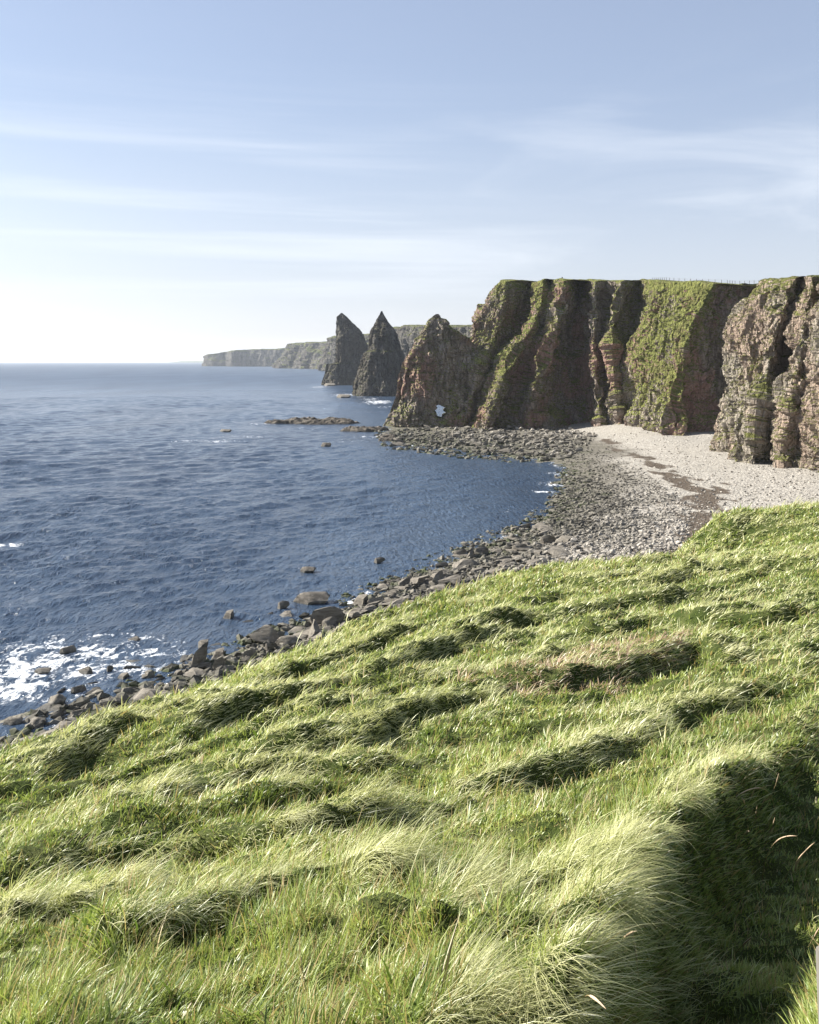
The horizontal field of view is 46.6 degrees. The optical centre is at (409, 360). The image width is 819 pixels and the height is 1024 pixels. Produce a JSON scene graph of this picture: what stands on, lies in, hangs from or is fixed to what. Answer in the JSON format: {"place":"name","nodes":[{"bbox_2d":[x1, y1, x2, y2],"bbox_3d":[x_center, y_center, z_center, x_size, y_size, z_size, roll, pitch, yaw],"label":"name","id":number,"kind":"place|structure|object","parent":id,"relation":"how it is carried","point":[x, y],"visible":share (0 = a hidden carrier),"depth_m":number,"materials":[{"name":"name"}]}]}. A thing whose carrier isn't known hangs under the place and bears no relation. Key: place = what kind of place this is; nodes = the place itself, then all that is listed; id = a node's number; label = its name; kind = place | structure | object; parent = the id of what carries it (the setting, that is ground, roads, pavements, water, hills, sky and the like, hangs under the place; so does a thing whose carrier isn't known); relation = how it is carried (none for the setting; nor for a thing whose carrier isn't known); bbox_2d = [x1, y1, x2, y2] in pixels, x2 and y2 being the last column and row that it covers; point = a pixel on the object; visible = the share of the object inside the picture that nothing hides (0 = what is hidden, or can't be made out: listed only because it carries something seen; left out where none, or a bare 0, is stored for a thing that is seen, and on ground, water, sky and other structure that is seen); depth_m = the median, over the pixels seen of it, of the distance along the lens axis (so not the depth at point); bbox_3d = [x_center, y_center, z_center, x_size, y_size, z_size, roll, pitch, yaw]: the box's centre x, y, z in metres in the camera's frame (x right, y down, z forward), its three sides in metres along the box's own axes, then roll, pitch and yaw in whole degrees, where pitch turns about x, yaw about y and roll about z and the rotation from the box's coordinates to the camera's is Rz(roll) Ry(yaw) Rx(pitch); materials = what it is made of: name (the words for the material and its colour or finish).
{"place":"outdoors","nodes":[
{"label":"outdoors","id":0,"kind":"place"},
{"bbox_2d":[168,361,202,362],"bbox_3d":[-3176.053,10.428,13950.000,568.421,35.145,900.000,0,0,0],"label":"distant hills","id":1,"kind":"structure","parent":0,"point":[187,362],"depth_m":13530.07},
{"bbox_2d":[202,348,284,366],"bbox_3d":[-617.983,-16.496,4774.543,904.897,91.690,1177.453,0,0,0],"label":"distant cliff","id":2,"kind":"structure","parent":0,"point":[256,358],"depth_m":4322.04,"materials":[{"name":"stone"}]},
{"bbox_2d":[0,362,566,736],"bbox_3d":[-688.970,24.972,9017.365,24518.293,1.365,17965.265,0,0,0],"label":"sea","id":3,"kind":"structure","parent":0,"point":[158,513],"depth_m":161.34,"materials":[{"name":"liquid"}]},
{"bbox_2d":[34,667,51,674],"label":"boulder","id":4,"kind":"object","parent":3,"relation":"in","point":[46,670],"visible":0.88,"depth_m":76.11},
{"bbox_2d":[59,645,75,653],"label":"boulder","id":5,"kind":"object","parent":3,"relation":"in","point":[69,649],"visible":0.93,"depth_m":81.33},
{"bbox_2d":[78,666,92,673],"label":"boulder","id":6,"kind":"object","parent":3,"relation":"in","point":[86,670],"visible":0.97,"depth_m":75.92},
{"bbox_2d":[106,665,113,671],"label":"boulder","id":7,"kind":"object","parent":3,"relation":"in","point":[110,668],"visible":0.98,"depth_m":76.46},
{"bbox_2d":[128,636,140,640],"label":"boulder","id":8,"kind":"object","parent":3,"relation":"in","point":[136,638],"visible":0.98,"depth_m":84.59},
{"bbox_2d":[223,609,233,618],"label":"boulder","id":9,"kind":"object","parent":3,"relation":"in","point":[229,614],"visible":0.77,"depth_m":92.02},
{"bbox_2d":[300,566,315,572],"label":"boulder","id":10,"kind":"object","parent":3,"relation":"in","point":[306,569],"visible":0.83,"depth_m":112.71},
{"bbox_2d":[265,417,358,424],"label":"skerry","id":11,"kind":"structure","parent":3,"relation":"in","point":[313,420],"depth_m":379.04,"materials":[{"name":"stone"}]},
{"bbox_2d":[321,442,330,446],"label":"boulder","id":12,"kind":"object","parent":3,"relation":"in","point":[325,444],"visible":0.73,"depth_m":277.41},
{"bbox_2d":[324,383,336,385],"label":"boulder","id":13,"kind":"object","parent":3,"relation":"in","point":[329,384],"visible":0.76,"depth_m":955.62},
{"bbox_2d":[337,394,350,397],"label":"boulder","id":14,"kind":"object","parent":3,"relation":"in","point":[343,396],"visible":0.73,"depth_m":645.43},
{"bbox_2d":[321,313,367,384],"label":"sea stack","id":15,"kind":"object","parent":3,"relation":"in","point":[351,348],"visible":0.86,"depth_m":981.90,"materials":[{"name":"stone"}]},
{"bbox_2d":[340,426,388,431],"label":"skerry","id":16,"kind":"structure","parent":3,"relation":"in","point":[365,429],"depth_m":338.43,"materials":[{"name":"stone"}]},
{"bbox_2d":[352,311,404,395],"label":"sea stack","id":17,"kind":"object","parent":3,"relation":"in","point":[381,361],"visible":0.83,"depth_m":681.42,"materials":[{"name":"stone"}]},
{"bbox_2d":[374,557,385,563],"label":"boulder","id":18,"kind":"object","parent":3,"relation":"in","point":[378,560],"visible":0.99,"depth_m":117.70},
{"bbox_2d":[272,341,326,368],"bbox_3d":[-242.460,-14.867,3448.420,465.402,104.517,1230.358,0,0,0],"label":"distant cliff","id":19,"kind":"structure","parent":0,"point":[305,355],"depth_m":3074.58,"materials":[{"name":"stone"}]},
{"bbox_2d":[317,325,471,370],"bbox_3d":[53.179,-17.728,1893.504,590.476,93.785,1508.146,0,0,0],"label":"distant cliff","id":20,"kind":"structure","parent":0,"point":[408,335],"depth_m":1353.67,"materials":[{"name":"stone"}]},
{"bbox_2d":[0,495,818,1023],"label":"hillside","id":21,"kind":"structure","parent":0,"point":[258,830],"depth_m":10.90,"materials":[{"name":"plant"}]},
{"bbox_2d":[583,995,605,1009],"bbox_3d":[0.528,1.892,2.769,0.024,0.166,0.234,0,0,-4],"label":"grass stalk","id":22,"kind":"object","parent":21,"relation":"on","point":[595,999],"depth_m":2.71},
{"bbox_2d":[632,934,638,974],"bbox_3d":[0.858,2.306,3.581,0.011,0.502,0.317,0,0,19],"label":"grass stalk","id":23,"kind":"object","parent":21,"relation":"on","point":[635,951],"depth_m":3.51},
{"bbox_2d":[729,937,751,960],"bbox_3d":[1.893,3.370,5.435,0.013,0.425,0.455,0,0,2],"label":"grass stalk","id":24,"kind":"object","parent":21,"relation":"on","point":[746,941],"depth_m":5.36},
{"bbox_2d":[737,787,774,809],"bbox_3d":[2.946,3.764,8.002,0.060,0.490,0.887,0,0,41],"label":"grass stalk","id":25,"kind":"object","parent":21,"relation":"on","point":[756,788],"depth_m":7.88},
{"bbox_2d":[762,835,792,881],"bbox_3d":[2.722,3.735,7.076,0.060,0.688,0.593,0,0,-3],"label":"grass stalk","id":26,"kind":"object","parent":21,"relation":"on","point":[770,848],"depth_m":7.05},
{"bbox_2d":[779,842,814,887],"bbox_3d":[2.715,3.566,6.694,0.015,0.637,0.561,0,0,-3],"label":"grass stalk","id":27,"kind":"object","parent":21,"relation":"on","point":[797,859],"depth_m":6.59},
{"bbox_2d":[801,928,818,958],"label":"grass stalk","id":28,"kind":"object","parent":21,"relation":"on","point":[811,941],"depth_m":5.25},
{"bbox_2d":[816,946,818,1023],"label":"wooden post","id":29,"kind":"object","parent":21,"relation":"on","point":[817,960],"visible":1,"depth_m":2.58,"materials":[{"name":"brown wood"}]},
{"bbox_2d":[0,422,818,749],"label":"beach","id":30,"kind":"structure","parent":0,"point":[660,464],"depth_m":193.91,"materials":[{"name":"gravel"}]},
{"bbox_2d":[2,716,22,725],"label":"boulder","id":31,"kind":"object","parent":30,"relation":"on","point":[13,721],"visible":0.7,"depth_m":65.13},
{"bbox_2d":[29,717,45,728],"bbox_3d":[-25.769,24.924,65.287,2.317,0.800,1.569,-9,12,46],"label":"boulder","id":32,"kind":"object","parent":30,"relation":"on","point":[37,722],"visible":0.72,"depth_m":64.92,"materials":[{"name":"stone"}]},
{"bbox_2d":[35,703,54,709],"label":"boulder","id":33,"kind":"object","parent":30,"relation":"on","point":[46,706],"visible":0.84,"depth_m":68.50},
{"bbox_2d":[40,727,62,735],"bbox_3d":[-23.787,24.721,62.227,2.104,0.765,1.660,-18,7,-4],"label":"boulder","id":34,"kind":"object","parent":30,"relation":"on","point":[52,730],"visible":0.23,"depth_m":62.37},
{"bbox_2d":[47,705,59,711],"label":"boulder","id":35,"kind":"object","parent":30,"relation":"on","point":[55,708],"visible":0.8,"depth_m":67.74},
{"bbox_2d":[47,694,66,704],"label":"boulder","id":36,"kind":"object","parent":30,"relation":"on","point":[58,699],"visible":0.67,"depth_m":69.12,"materials":[{"name":"stone"}]},
{"bbox_2d":[50,709,65,718],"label":"boulder","id":37,"kind":"object","parent":30,"relation":"on","point":[56,714],"visible":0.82,"depth_m":66.46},
{"bbox_2d":[53,721,76,728],"bbox_3d":[-23.268,24.883,64.387,1.535,0.897,1.755,2,2,-29],"label":"boulder","id":38,"kind":"object","parent":30,"relation":"on","point":[63,723],"visible":0.39,"depth_m":64.33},
{"bbox_2d":[71,684,85,692],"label":"boulder","id":39,"kind":"object","parent":30,"relation":"on","point":[79,688],"visible":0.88,"depth_m":71.55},
{"bbox_2d":[70,708,89,715],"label":"boulder","id":40,"kind":"object","parent":30,"relation":"on","point":[79,711],"visible":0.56,"depth_m":66.53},
{"bbox_2d":[85,687,100,694],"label":"boulder","id":41,"kind":"object","parent":30,"relation":"on","point":[91,691],"visible":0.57,"depth_m":71.34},
{"bbox_2d":[118,672,129,679],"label":"boulder","id":42,"kind":"object","parent":30,"relation":"on","point":[122,676],"visible":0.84,"depth_m":74.54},
{"bbox_2d":[123,665,140,668],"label":"boulder","id":43,"kind":"object","parent":30,"relation":"on","point":[127,667],"visible":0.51,"depth_m":77.09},
{"bbox_2d":[133,688,161,700],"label":"boulder","id":44,"kind":"object","parent":30,"relation":"on","point":[142,692],"visible":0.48,"depth_m":69.49,"materials":[{"name":"stone"}]},
{"bbox_2d":[159,690,171,695],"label":"boulder","id":45,"kind":"object","parent":30,"relation":"on","point":[163,692],"visible":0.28,"depth_m":69.88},
{"bbox_2d":[174,670,182,674],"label":"boulder","id":46,"kind":"object","parent":30,"relation":"on","point":[178,672],"visible":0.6,"depth_m":75.20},
{"bbox_2d":[180,655,188,660],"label":"boulder","id":47,"kind":"object","parent":30,"relation":"on","point":[183,657],"visible":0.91,"depth_m":80.04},
{"bbox_2d":[183,668,204,676],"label":"boulder","id":48,"kind":"object","parent":30,"relation":"on","point":[195,671],"visible":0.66,"depth_m":75.01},
{"bbox_2d":[191,646,207,667],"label":"boulder","id":49,"kind":"object","parent":30,"relation":"on","point":[200,655],"visible":0.83,"depth_m":77.06,"materials":[{"name":"stone"}]},
{"bbox_2d":[193,662,210,668],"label":"boulder","id":50,"kind":"object","parent":30,"relation":"on","point":[203,665],"visible":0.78,"depth_m":76.81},
{"bbox_2d":[198,639,207,647],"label":"boulder","id":51,"kind":"object","parent":30,"relation":"on","point":[202,643],"visible":0.65,"depth_m":82.82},
{"bbox_2d":[211,647,223,659],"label":"boulder","id":52,"kind":"object","parent":30,"relation":"on","point":[219,652],"visible":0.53,"depth_m":79.42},
{"bbox_2d":[213,657,224,668],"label":"boulder","id":53,"kind":"object","parent":30,"relation":"on","point":[219,661],"visible":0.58,"depth_m":75.89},
{"bbox_2d":[243,649,256,658],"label":"boulder","id":54,"kind":"object","parent":30,"relation":"on","point":[252,652],"visible":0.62,"depth_m":78.94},
{"bbox_2d":[249,625,278,642],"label":"boulder","id":55,"kind":"object","parent":30,"relation":"on","point":[264,633],"visible":0.81,"depth_m":83.80,"materials":[{"name":"stone"}]},
{"bbox_2d":[264,642,276,650],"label":"boulder","id":56,"kind":"object","parent":30,"relation":"on","point":[270,645],"visible":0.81,"depth_m":80.94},
{"bbox_2d":[277,601,289,608],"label":"boulder","id":57,"kind":"object","parent":30,"relation":"on","point":[283,604],"visible":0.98,"depth_m":95.61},
{"bbox_2d":[275,635,297,645],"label":"boulder","id":58,"kind":"object","parent":30,"relation":"on","point":[291,640],"visible":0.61,"depth_m":82.05,"materials":[{"name":"stone"}]},
{"bbox_2d":[280,610,292,616],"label":"boulder","id":59,"kind":"object","parent":30,"relation":"on","point":[286,613],"visible":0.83,"depth_m":92.89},
{"bbox_2d":[288,626,308,633],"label":"boulder","id":60,"kind":"object","parent":30,"relation":"on","point":[294,630],"visible":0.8,"depth_m":87.37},
{"bbox_2d":[293,633,304,639],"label":"boulder","id":61,"kind":"object","parent":30,"relation":"on","point":[298,635],"visible":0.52,"depth_m":84.09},
{"bbox_2d":[298,639,312,644],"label":"boulder","id":62,"kind":"object","parent":30,"relation":"on","point":[305,641],"visible":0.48,"depth_m":82.06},
{"bbox_2d":[295,629,324,635],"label":"boulder","id":63,"kind":"object","parent":30,"relation":"on","point":[305,632],"visible":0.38,"depth_m":85.20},
{"bbox_2d":[293,591,329,604],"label":"boulder","id":64,"kind":"object","parent":30,"relation":"on","point":[312,598],"visible":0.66,"depth_m":97.59,"materials":[{"name":"stone"}]},
{"bbox_2d":[308,619,319,636],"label":"boulder","id":65,"kind":"object","parent":30,"relation":"on","point":[314,628],"visible":0.52,"depth_m":83.84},
{"bbox_2d":[310,630,324,642],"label":"boulder","id":66,"kind":"object","parent":30,"relation":"on","point":[314,637],"visible":0.45,"depth_m":82.39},
{"bbox_2d":[310,606,343,624],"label":"boulder","id":67,"kind":"object","parent":30,"relation":"on","point":[320,615],"visible":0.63,"depth_m":89.44,"materials":[{"name":"stone"}]},
{"bbox_2d":[322,616,336,626],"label":"boulder","id":68,"kind":"object","parent":30,"relation":"on","point":[330,620],"visible":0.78,"depth_m":88.61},
{"bbox_2d":[348,612,361,619],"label":"boulder","id":69,"kind":"object","parent":30,"relation":"on","point":[354,615],"visible":0.62,"depth_m":89.73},
{"bbox_2d":[344,609,366,614],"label":"boulder","id":70,"kind":"object","parent":30,"relation":"on","point":[361,611],"visible":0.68,"depth_m":92.81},
{"bbox_2d":[352,594,367,605],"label":"boulder","id":71,"kind":"object","parent":30,"relation":"on","point":[361,599],"visible":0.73,"depth_m":96.76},
{"bbox_2d":[364,605,377,611],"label":"boulder","id":72,"kind":"object","parent":30,"relation":"on","point":[370,608],"visible":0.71,"depth_m":93.44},
{"bbox_2d":[365,601,378,606],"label":"boulder","id":73,"kind":"object","parent":30,"relation":"on","point":[374,603],"visible":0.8,"depth_m":95.14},
{"bbox_2d":[367,597,384,603],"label":"boulder","id":74,"kind":"object","parent":30,"relation":"on","point":[371,600],"visible":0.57,"depth_m":96.42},
{"bbox_2d":[377,583,389,589],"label":"boulder","id":75,"kind":"object","parent":30,"relation":"on","point":[381,586],"visible":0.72,"depth_m":104.10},
{"bbox_2d":[375,606,392,613],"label":"boulder","id":76,"kind":"object","parent":30,"relation":"on","point":[390,607],"visible":0.07,"depth_m":90.50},
{"bbox_2d":[378,433,395,440],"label":"boulder","id":77,"kind":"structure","parent":30,"relation":"on","point":[388,437],"depth_m":300.64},
{"bbox_2d":[383,589,397,595],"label":"boulder","id":78,"kind":"object","parent":30,"relation":"on","point":[391,591],"visible":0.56,"depth_m":99.81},
{"bbox_2d":[387,599,407,607],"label":"boulder","id":79,"kind":"object","parent":30,"relation":"on","point":[396,602],"visible":0.36,"depth_m":93.86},
{"bbox_2d":[392,442,404,445],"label":"boulder","id":80,"kind":"object","parent":30,"relation":"on","point":[398,443],"visible":0.66,"depth_m":280.18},
{"bbox_2d":[398,586,409,589],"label":"boulder","id":81,"kind":"object","parent":30,"relation":"on","point":[403,587],"visible":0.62,"depth_m":102.35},
{"bbox_2d":[398,576,411,585],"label":"boulder","id":82,"kind":"object","parent":30,"relation":"on","point":[404,581],"visible":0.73,"depth_m":104.56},
{"bbox_2d":[0,425,818,749],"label":"pebbles","id":83,"kind":"object","parent":30,"relation":"on","point":[642,533],"visible":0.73,"depth_m":133.81,"materials":[{"name":"stone"}]},
{"bbox_2d":[408,577,425,584],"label":"boulder","id":84,"kind":"object","parent":30,"relation":"on","point":[417,580],"visible":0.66,"depth_m":104.23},
{"bbox_2d":[383,314,480,427],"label":"arch rock","id":85,"kind":"object","parent":30,"relation":"on","point":[433,374],"visible":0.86,"depth_m":358.39,"materials":[{"name":"stone"}]},
{"bbox_2d":[431,570,443,582],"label":"boulder","id":86,"kind":"object","parent":30,"relation":"on","point":[439,575],"visible":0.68,"depth_m":103.91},
{"bbox_2d":[430,584,444,589],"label":"boulder","id":87,"kind":"object","parent":30,"relation":"on","point":[437,587],"visible":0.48,"depth_m":100.44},
{"bbox_2d":[435,562,447,567],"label":"boulder","id":88,"kind":"object","parent":30,"relation":"on","point":[441,564],"visible":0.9,"depth_m":115.35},
{"bbox_2d":[436,574,460,585],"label":"boulder","id":89,"kind":"object","parent":30,"relation":"on","point":[454,578],"visible":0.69,"depth_m":103.36,"materials":[{"name":"stone"}]},
{"bbox_2d":[453,549,466,554],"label":"boulder","id":90,"kind":"object","parent":30,"relation":"on","point":[460,551],"visible":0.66,"depth_m":121.03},
{"bbox_2d":[452,553,467,557],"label":"boulder","id":91,"kind":"object","parent":30,"relation":"on","point":[459,555],"visible":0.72,"depth_m":120.44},
{"bbox_2d":[452,558,477,568],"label":"boulder","id":92,"kind":"object","parent":30,"relation":"on","point":[459,564],"visible":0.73,"depth_m":113.31,"materials":[{"name":"stone"}]},
{"bbox_2d":[459,567,471,571],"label":"boulder","id":93,"kind":"object","parent":30,"relation":"on","point":[463,568],"visible":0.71,"depth_m":110.91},
{"bbox_2d":[466,548,473,558],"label":"boulder","id":94,"kind":"object","parent":30,"relation":"on","point":[471,553],"visible":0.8,"depth_m":119.10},
{"bbox_2d":[470,567,485,571],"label":"boulder","id":95,"kind":"object","parent":30,"relation":"on","point":[479,569],"visible":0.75,"depth_m":109.59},
{"bbox_2d":[474,546,488,554],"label":"boulder","id":96,"kind":"object","parent":30,"relation":"on","point":[481,550],"visible":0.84,"depth_m":121.22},
{"bbox_2d":[496,558,511,561],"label":"boulder","id":97,"kind":"object","parent":30,"relation":"on","point":[506,560],"visible":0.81,"depth_m":114.43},
{"bbox_2d":[498,448,512,452],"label":"boulder","id":98,"kind":"object","parent":30,"relation":"on","point":[505,450],"visible":0.88,"depth_m":256.79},
{"bbox_2d":[500,562,513,566],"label":"boulder","id":99,"kind":"object","parent":30,"relation":"on","point":[502,564],"visible":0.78,"depth_m":111.74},
{"bbox_2d":[503,535,519,539],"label":"boulder","id":100,"kind":"object","parent":30,"relation":"on","point":[513,538],"visible":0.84,"depth_m":131.34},
{"bbox_2d":[512,555,523,558],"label":"boulder","id":101,"kind":"object","parent":30,"relation":"on","point":[521,556],"visible":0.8,"depth_m":115.42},
{"bbox_2d":[512,544,526,551],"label":"boulder","id":102,"kind":"object","parent":30,"relation":"on","point":[519,545],"visible":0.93,"depth_m":122.20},
{"bbox_2d":[513,546,530,550],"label":"boulder","id":103,"kind":"object","parent":30,"relation":"on","point":[525,548],"visible":0.99,"depth_m":121.92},
{"bbox_2d":[520,524,530,527],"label":"boulder","id":104,"kind":"object","parent":30,"relation":"on","point":[525,526],"visible":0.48,"depth_m":141.40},
{"bbox_2d":[526,558,541,564],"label":"boulder","id":105,"kind":"object","parent":30,"relation":"on","point":[535,560],"visible":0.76,"depth_m":112.30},
{"bbox_2d":[532,549,541,554],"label":"boulder","id":106,"kind":"object","parent":30,"relation":"on","point":[538,552],"visible":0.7,"depth_m":117.67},
{"bbox_2d":[536,525,552,530],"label":"boulder","id":107,"kind":"object","parent":30,"relation":"on","point":[544,527],"visible":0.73,"depth_m":138.24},
{"bbox_2d":[540,535,555,543],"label":"boulder","id":108,"kind":"object","parent":30,"relation":"on","point":[547,539],"visible":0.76,"depth_m":126.03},
{"bbox_2d":[547,547,570,555],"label":"boulder","id":109,"kind":"object","parent":30,"relation":"on","point":[553,551],"visible":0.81,"depth_m":117.46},
{"bbox_2d":[555,535,571,541],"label":"boulder","id":110,"kind":"object","parent":30,"relation":"on","point":[565,538],"visible":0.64,"depth_m":126.49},
{"bbox_2d":[0,0,818,361],"label":"sky","id":111,"kind":"structure","parent":0,"point":[181,180],"materials":[{"name":"blue"}]},
{"bbox_2d":[454,278,756,435],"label":"sea cliff","id":112,"kind":"structure","parent":0,"point":[645,354],"depth_m":337.00,"materials":[{"name":"stone"}]},
{"bbox_2d":[652,277,758,284],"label":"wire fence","id":113,"kind":"object","parent":112,"relation":"on","point":[696,279],"visible":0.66,"depth_m":305.98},
{"bbox_2d":[709,275,818,472],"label":"sea cliff","id":114,"kind":"structure","parent":0,"point":[768,404],"depth_m":208.95,"materials":[{"name":"stone"}]}
]}

